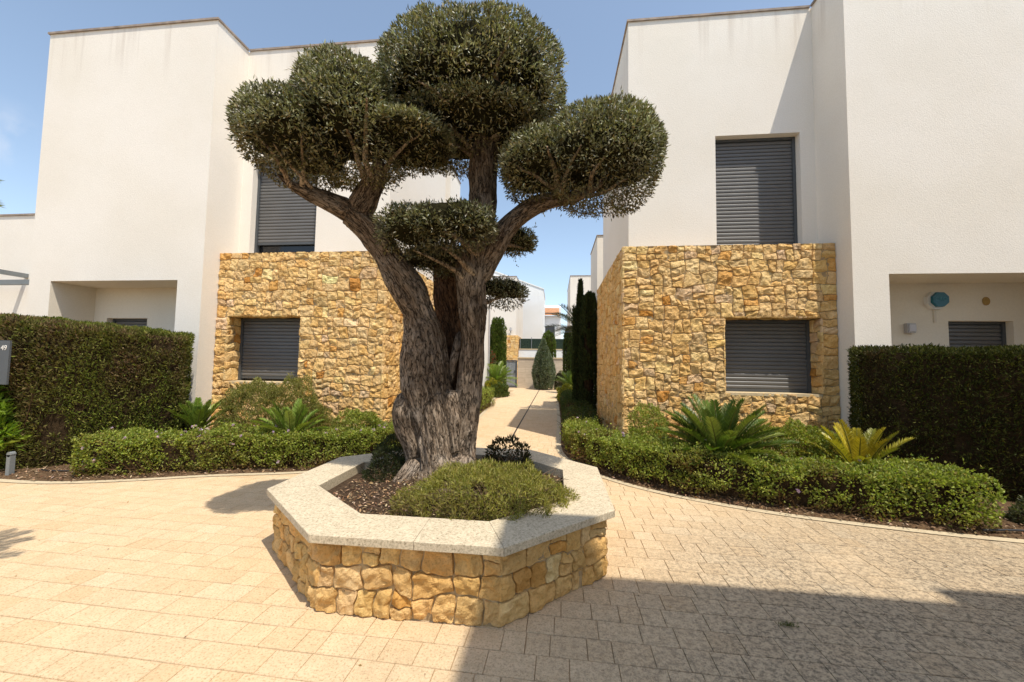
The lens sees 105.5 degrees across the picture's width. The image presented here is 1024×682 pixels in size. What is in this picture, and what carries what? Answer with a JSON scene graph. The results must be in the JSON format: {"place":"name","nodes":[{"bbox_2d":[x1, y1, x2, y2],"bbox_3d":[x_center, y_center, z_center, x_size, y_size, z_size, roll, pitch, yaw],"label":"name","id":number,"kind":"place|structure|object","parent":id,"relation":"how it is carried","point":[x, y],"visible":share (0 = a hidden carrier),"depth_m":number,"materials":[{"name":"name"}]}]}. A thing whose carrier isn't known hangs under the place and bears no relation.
{"place":"outdoors","nodes":[
{"label":"outdoors","id":0,"kind":"place"},
{"bbox_2d":[0,0,812,338],"label":"sky","id":1,"kind":"structure","parent":0,"point":[590,33],"materials":[{"name":"blue"}]},
{"bbox_2d":[484,378,502,389],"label":"clump","id":2,"kind":"object","parent":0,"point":[493,381],"visible":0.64,"depth_m":16.58,"materials":[{"name":"green plant"}]},
{"bbox_2d":[0,385,1023,681],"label":"pavement","id":3,"kind":"structure","parent":0,"point":[96,579],"depth_m":2.35,"materials":[{"name":"beige stone"}]},
{"bbox_2d":[0,17,460,434],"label":"villa","id":4,"kind":"object","parent":3,"relation":"on","point":[159,203],"visible":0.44,"depth_m":6.85,"materials":[{"name":"beige paint"}]},
{"bbox_2d":[113,319,146,326],"bbox_3d":[-7.348,0.167,7.548,0.866,1.190,0.100,1,-3,6],"label":"window","id":5,"kind":"structure","parent":4,"relation":"in","point":[131,322],"depth_m":7.55,"materials":[{"name":"grey metal"}]},
{"bbox_2d":[228,319,299,384],"bbox_3d":[-4.272,0.172,6.865,1.333,1.158,0.378,1,-3,6],"label":"window","id":6,"kind":"structure","parent":4,"relation":"in","point":[269,348],"depth_m":7.00,"materials":[{"name":"grey metal"}]},
{"bbox_2d":[254,160,317,252],"bbox_3d":[-4.220,-2.485,7.391,1.299,1.943,0.100,1,-3,6],"label":"window","id":7,"kind":"structure","parent":4,"relation":"in","point":[285,221],"depth_m":7.38,"materials":[{"name":"grey metal"}]},
{"bbox_2d":[0,397,492,480],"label":"planting bed","id":8,"kind":"object","parent":3,"relation":"on","point":[106,477],"visible":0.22,"depth_m":4.71,"materials":[{"name":"soil"}]},
{"bbox_2d":[0,340,11,384],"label":"house number post","id":9,"kind":"object","parent":8,"relation":"on","point":[5,351],"visible":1,"depth_m":4.64,"materials":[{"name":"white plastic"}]},
{"bbox_2d":[5,451,15,475],"bbox_3d":[-5.956,1.454,4.621,0.060,0.274,0.050,1,-3,6],"label":"bollard light","id":10,"kind":"object","parent":8,"relation":"on","point":[10,463],"visible":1,"depth_m":4.60,"materials":[{"name":"grey paint"}]},
{"bbox_2d":[0,384,34,450],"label":"shrub","id":11,"kind":"object","parent":8,"relation":"on","point":[9,427],"visible":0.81,"depth_m":4.74,"materials":[{"name":"green plant"}]},
{"bbox_2d":[37,469,68,471],"bbox_3d":[-5.328,1.582,4.745,1.008,0.027,0.073,1,-3,0],"label":"irrigation hose","id":12,"kind":"object","parent":8,"relation":"on","point":[54,470],"visible":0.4,"depth_m":4.72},
{"bbox_2d":[0,312,195,470],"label":"tall hedge","id":13,"kind":"object","parent":8,"relation":"on","point":[69,379],"visible":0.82,"depth_m":5.11,"materials":[{"name":"green plant"}]},
{"bbox_2d":[164,397,234,435],"bbox_3d":[-4.683,1.216,5.774,0.978,0.738,0.828,1,-3,6],"label":"sago palm","id":14,"kind":"object","parent":8,"relation":"on","point":[197,412],"visible":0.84,"depth_m":5.71,"materials":[{"name":"green plant"}]},
{"bbox_2d":[65,418,400,476],"bbox_3d":[-3.060,1.403,5.529,4.723,0.664,1.508,3,-4,-30],"label":"hedge","id":15,"kind":"object","parent":8,"relation":"on","point":[140,450],"visible":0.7,"depth_m":4.97,"materials":[{"name":"green plant"}]},
{"bbox_2d":[205,372,341,435],"bbox_3d":[-3.657,1.089,6.000,2.330,1.240,1.058,1,-3,6],"label":"shrub","id":16,"kind":"object","parent":8,"relation":"on","point":[269,397],"visible":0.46,"depth_m":5.90,"materials":[{"name":"green plant"}]},
{"bbox_2d":[250,398,329,434],"bbox_3d":[-3.081,1.222,5.525,0.973,0.788,0.852,2,-3,-21],"label":"sago palm","id":17,"kind":"object","parent":8,"relation":"on","point":[286,419],"visible":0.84,"depth_m":5.34,"materials":[{"name":"green plant"}]},
{"bbox_2d":[332,407,391,446],"bbox_3d":[-2.319,1.373,5.963,0.970,0.724,0.727,1,-3,6],"label":"shrub","id":18,"kind":"object","parent":8,"relation":"on","point":[356,416],"visible":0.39,"depth_m":5.86,"materials":[{"name":"green plant"}]},
{"bbox_2d":[480,386,495,412],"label":"hedge","id":19,"kind":"object","parent":8,"relation":"on","point":[486,400],"visible":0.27,"depth_m":12.11,"materials":[{"name":"green plant"}]},
{"bbox_2d":[0,397,495,483],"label":"bed edging","id":20,"kind":"object","parent":3,"relation":"on","point":[63,482],"visible":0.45,"depth_m":4.60,"materials":[{"name":"concrete"}]},
{"bbox_2d":[267,448,614,627],"bbox_3d":[-0.533,1.402,3.333,2.604,0.460,2.403,1,-3,6],"label":"planter","id":21,"kind":"object","parent":3,"relation":"on","point":[335,554],"visible":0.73,"depth_m":2.25,"materials":[{"name":"stone"}]},
{"bbox_2d":[328,464,562,520],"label":"planter soil","id":22,"kind":"structure","parent":21,"relation":"in","point":[342,485],"depth_m":3.11,"materials":[{"name":"brown soil"}]},
{"bbox_2d":[360,446,405,482],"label":"shrub","id":23,"kind":"object","parent":22,"relation":"on","point":[382,470],"visible":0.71,"depth_m":3.52,"materials":[{"name":"green plant"}]},
{"bbox_2d":[370,433,402,465],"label":"shrub","id":24,"kind":"object","parent":22,"relation":"on","point":[386,440],"visible":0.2,"depth_m":3.96,"materials":[{"name":"green plant"}]},
{"bbox_2d":[224,0,669,481],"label":"olive tree","id":25,"kind":"object","parent":22,"relation":"on","point":[475,89],"visible":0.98,"depth_m":3.15,"materials":[{"name":"green plant"}]},
{"bbox_2d":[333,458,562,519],"bbox_3d":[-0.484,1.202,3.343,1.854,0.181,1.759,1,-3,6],"label":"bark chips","id":26,"kind":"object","parent":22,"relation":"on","point":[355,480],"visible":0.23,"depth_m":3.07,"materials":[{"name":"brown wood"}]},
{"bbox_2d":[388,457,581,522],"bbox_3d":[-0.178,1.083,2.897,1.382,0.388,1.139,1,-3,6],"label":"shrub","id":27,"kind":"object","parent":22,"relation":"on","point":[527,490],"visible":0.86,"depth_m":2.72,"materials":[{"name":"green plant"}]},
{"bbox_2d":[480,433,532,468],"bbox_3d":[-0.058,1.137,3.988,0.641,0.407,0.376,1,-3,6],"label":"shrub","id":28,"kind":"object","parent":22,"relation":"on","point":[510,440],"visible":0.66,"depth_m":3.96,"materials":[{"name":"black plant"}]},
{"bbox_2d":[3,487,954,678],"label":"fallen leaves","id":29,"kind":"object","parent":3,"relation":"on","point":[638,595],"visible":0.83,"depth_m":2.49,"materials":[{"name":"brown plant"}]},
{"bbox_2d":[482,295,490,387],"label":"outbuilding","id":30,"kind":"structure","parent":3,"relation":"on","point":[486,349],"depth_m":17.24,"materials":[{"name":"beige paint"}]},
{"bbox_2d":[489,350,496,378],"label":"clump","id":31,"kind":"object","parent":3,"relation":"on","point":[492,356],"visible":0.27,"depth_m":18.75,"materials":[{"name":"green plant"}]},
{"bbox_2d":[489,316,506,383],"bbox_3d":[-0.711,0.594,19.548,1.060,3.796,1.026,1,-3,6],"label":"cypress","id":32,"kind":"object","parent":3,"relation":"on","point":[498,340],"visible":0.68,"depth_m":19.38,"materials":[{"name":"green plant"}]},
{"bbox_2d":[488,381,509,396],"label":"clump","id":33,"kind":"object","parent":3,"relation":"on","point":[502,391],"visible":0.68,"depth_m":16.39,"materials":[{"name":"green plant"}]},
{"bbox_2d":[486,361,517,384],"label":"sago palm","id":34,"kind":"object","parent":3,"relation":"on","point":[495,370],"visible":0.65,"depth_m":17.45,"materials":[{"name":"green plant"}]},
{"bbox_2d":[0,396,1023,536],"bbox_3d":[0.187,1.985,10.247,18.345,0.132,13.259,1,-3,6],"label":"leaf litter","id":35,"kind":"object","parent":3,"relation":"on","point":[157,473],"visible":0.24,"depth_m":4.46,"materials":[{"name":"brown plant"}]},
{"bbox_2d":[513,389,539,434],"bbox_3d":[0.758,2.298,14.545,0.030,0.036,15.100,1,-3,6],"label":"drain channel","id":36,"kind":"object","parent":3,"relation":"on","point":[524,415],"visible":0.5,"depth_m":10.55,"materials":[{"name":"grey metal"}]},
{"bbox_2d":[517,357,562,388],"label":"garden wall","id":37,"kind":"structure","parent":3,"relation":"on","point":[525,377],"depth_m":22.77,"materials":[{"name":"beige paint"}]},
{"bbox_2d":[506,360,516,387],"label":"gate","id":38,"kind":"structure","parent":37,"relation":"attached to","point":[512,364],"depth_m":22.89,"materials":[{"name":"grey metal"}]},
{"bbox_2d":[531,338,555,389],"bbox_3d":[1.763,1.262,21.654,1.437,2.918,1.544,1,-3,6],"label":"conifer","id":39,"kind":"object","parent":3,"relation":"on","point":[543,371],"visible":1,"depth_m":21.30,"materials":[{"name":"green plant"}]},
{"bbox_2d":[554,370,562,389],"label":"clump","id":40,"kind":"object","parent":3,"relation":"on","point":[557,383],"visible":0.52,"depth_m":21.63,"materials":[{"name":"green plant"}]},
{"bbox_2d":[561,326,572,384],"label":"cypress","id":41,"kind":"object","parent":3,"relation":"on","point":[566,348],"visible":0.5,"depth_m":18.82,"materials":[{"name":"green plant"}]},
{"bbox_2d":[776,620,798,627],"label":"grass tuft","id":42,"kind":"object","parent":3,"relation":"on","point":[787,623],"visible":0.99,"depth_m":2.18,"materials":[{"name":"green plant"}]},
{"bbox_2d":[556,399,1023,542],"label":"bed edging","id":43,"kind":"object","parent":3,"relation":"on","point":[559,447],"visible":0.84,"depth_m":3.79,"materials":[{"name":"concrete"}]},
{"bbox_2d":[559,404,1023,538],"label":"planting bed","id":44,"kind":"object","parent":3,"relation":"on","point":[911,524],"visible":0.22,"depth_m":3.81,"materials":[{"name":"soil"}]},
{"bbox_2d":[545,303,572,337],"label":"palm tree","id":45,"kind":"object","parent":44,"relation":"on","point":[562,328],"visible":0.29,"depth_m":11.77,"materials":[{"name":"green plant"}]},
{"bbox_2d":[553,370,573,389],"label":"sago palm","id":46,"kind":"object","parent":44,"relation":"on","point":[567,379],"visible":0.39,"depth_m":16.15,"materials":[{"name":"green plant"}]},
{"bbox_2d":[555,383,572,401],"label":"clump","id":47,"kind":"object","parent":44,"relation":"on","point":[566,386],"visible":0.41,"depth_m":14.60,"materials":[{"name":"green plant"}]},
{"bbox_2d":[557,388,571,407],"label":"hedge","id":48,"kind":"object","parent":44,"relation":"on","point":[564,393],"visible":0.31,"depth_m":12.97,"materials":[{"name":"green plant"}]},
{"bbox_2d":[559,393,590,418],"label":"hedge","id":49,"kind":"object","parent":44,"relation":"on","point":[567,400],"visible":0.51,"depth_m":9.68,"materials":[{"name":"green plant"}]},
{"bbox_2d":[570,279,583,403],"bbox_3d":[1.779,0.157,10.169,0.529,3.688,0.528,1,-3,6],"label":"cypress","id":50,"kind":"object","parent":44,"relation":"on","point":[575,321],"visible":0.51,"depth_m":10.09,"materials":[{"name":"green plant"}]},
{"bbox_2d":[557,402,603,433],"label":"hedge","id":51,"kind":"object","parent":44,"relation":"on","point":[572,411],"visible":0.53,"depth_m":7.62,"materials":[{"name":"green plant"}]},
{"bbox_2d":[578,290,597,412],"bbox_3d":[1.939,0.339,9.792,0.587,3.287,0.589,1,-3,6],"label":"cypress","id":52,"kind":"object","parent":44,"relation":"on","point":[587,355],"visible":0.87,"depth_m":9.66,"materials":[{"name":"green plant"}]},
{"bbox_2d":[626,401,674,443],"bbox_3d":[1.949,1.308,5.472,0.872,0.922,0.853,4,-4,-41],"label":"shrub","id":53,"kind":"object","parent":44,"relation":"on","point":[638,429],"visible":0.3,"depth_m":5.42,"materials":[{"name":"green plant"}]},
{"bbox_2d":[656,393,799,484],"bbox_3d":[2.547,1.157,4.708,1.511,1.000,1.581,1,-3,6],"label":"sago palm","id":54,"kind":"object","parent":44,"relation":"on","point":[716,429],"visible":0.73,"depth_m":4.56,"materials":[{"name":"green plant"}]},
{"bbox_2d":[560,413,1007,531],"bbox_3d":[2.356,1.454,4.824,4.859,0.650,1.620,-2,-4,43],"label":"hedge","id":55,"kind":"object","parent":44,"relation":"on","point":[933,493],"visible":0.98,"depth_m":3.93,"materials":[{"name":"green plant"}]},
{"bbox_2d":[750,416,846,461],"bbox_3d":[3.583,1.368,4.923,1.796,0.804,1.080,1,-3,6],"label":"shrub","id":56,"kind":"object","parent":44,"relation":"on","point":[814,435],"visible":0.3,"depth_m":4.76,"materials":[{"name":"green plant"}]},
{"bbox_2d":[795,419,927,469],"bbox_3d":[3.974,1.288,4.371,1.194,0.825,1.067,1,-3,6],"label":"sago palm","id":57,"kind":"object","parent":44,"relation":"on","point":[856,447],"visible":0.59,"depth_m":4.29,"materials":[{"name":"yellow plant"}]},
{"bbox_2d":[846,342,1023,501],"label":"tall hedge","id":58,"kind":"object","parent":44,"relation":"on","point":[951,405],"visible":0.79,"depth_m":4.47,"materials":[{"name":"green plant"}]},
{"bbox_2d":[982,529,1023,531],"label":"irrigation hose","id":59,"kind":"object","parent":44,"relation":"on","point":[1019,530],"visible":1,"depth_m":3.40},
{"bbox_2d":[1002,495,1023,523],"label":"shrub","id":60,"kind":"object","parent":44,"relation":"on","point":[1016,510],"visible":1,"depth_m":3.61,"materials":[{"name":"green plant"}]},
{"bbox_2d":[590,0,1023,457],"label":"villa","id":61,"kind":"object","parent":3,"relation":"on","point":[839,178],"visible":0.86,"depth_m":5.90,"materials":[{"name":"beige paint"}]},
{"bbox_2d":[715,137,797,244],"bbox_3d":[4.017,-2.408,6.488,1.299,1.943,0.100,1,-3,6],"label":"window","id":62,"kind":"structure","parent":61,"relation":"in","point":[756,195],"depth_m":6.47,"materials":[{"name":"grey metal"}]},
{"bbox_2d":[725,320,822,396],"bbox_3d":[3.903,0.248,5.955,1.333,1.158,0.350,1,-3,6],"label":"window","id":63,"kind":"structure","parent":61,"relation":"in","point":[766,357],"depth_m":6.05,"materials":[{"name":"grey metal"}]},
{"bbox_2d":[904,323,916,332],"bbox_3d":[6.055,-0.195,5.915,0.115,0.145,0.078,1,-3,6],"label":"wall lamp","id":64,"kind":"object","parent":61,"relation":"attached to","point":[910,328],"visible":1,"depth_m":5.89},
{"bbox_2d":[924,292,948,322],"bbox_3d":[6.429,-0.515,5.883,0.273,0.472,0.098,1,-3,6],"label":"alarm box","id":65,"kind":"object","parent":61,"relation":"attached to","point":[934,301],"visible":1,"depth_m":5.87,"materials":[{"name":"blue plastic"}]},
{"bbox_2d":[948,322,1006,347],"bbox_3d":[7.055,0.301,5.969,0.866,1.190,0.100,1,-3,6],"label":"window","id":66,"kind":"structure","parent":61,"relation":"in","point":[972,334],"depth_m":5.96,"materials":[{"name":"grey metal"}]},
{"bbox_2d":[982,297,989,304],"bbox_3d":[7.136,-0.600,5.856,0.104,0.130,0.008,1,-3,6],"label":"vent cover","id":67,"kind":"object","parent":61,"relation":"attached to","point":[985,300],"visible":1,"depth_m":5.85,"materials":[{"name":"yellow plastic"}]},
{"label":"ground","id":68,"kind":"structure","parent":0,"visible":0},
{"bbox_2d":[0,269,28,284],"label":"pergola","id":69,"kind":"object","parent":68,"relation":"on","point":[15,282],"visible":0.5,"depth_m":7.63,"materials":[{"name":"grey paint"}]},
{"bbox_2d":[490,276,522,383],"bbox_3d":[-3.408,-0.645,29.353,8.336,7.390,6.550,1,-3,6],"label":"villa","id":70,"kind":"object","parent":68,"relation":"on","point":[513,319],"visible":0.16,"depth_m":26.49,"materials":[{"name":"beige paint"}]},
{"bbox_2d":[494,271,544,338],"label":"house","id":71,"kind":"structure","parent":68,"relation":"on","point":[534,316],"depth_m":34.21,"materials":[{"name":"white paint"}]},
{"bbox_2d":[518,349,565,366],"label":"plot wall","id":72,"kind":"structure","parent":68,"relation":"on","point":[530,353],"depth_m":26.00,"materials":[{"name":"paint"}]},
{"bbox_2d":[519,337,562,348],"bbox_3d":[2.447,0.151,26.003,3.960,0.755,0.060,1,-3,6],"label":"screen fence","id":73,"kind":"object","parent":72,"relation":"on","point":[531,343],"visible":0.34,"depth_m":26.12,"materials":[{"name":"green paint"}]},
{"bbox_2d":[541,329,556,357],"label":"cypress","id":74,"kind":"object","parent":68,"relation":"on","point":[551,343],"visible":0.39,"depth_m":23.85,"materials":[{"name":"green plant"}]},
{"bbox_2d":[545,306,560,338],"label":"house","id":75,"kind":"structure","parent":68,"relation":"on","point":[550,320],"depth_m":39.98,"materials":[{"name":"paint"}]},
{"bbox_2d":[545,326,554,335],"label":"window","id":76,"kind":"structure","parent":75,"relation":"in","point":[551,328],"depth_m":40.05,"materials":[{"name":"grey glass"}]},
{"bbox_2d":[567,275,590,325],"bbox_3d":[8.018,-0.538,28.100,8.196,7.390,6.550,1,-3,6],"label":"villa","id":77,"kind":"object","parent":68,"relation":"on","point":[572,291],"depth_m":26.09,"materials":[{"name":"beige paint"}]}
]}

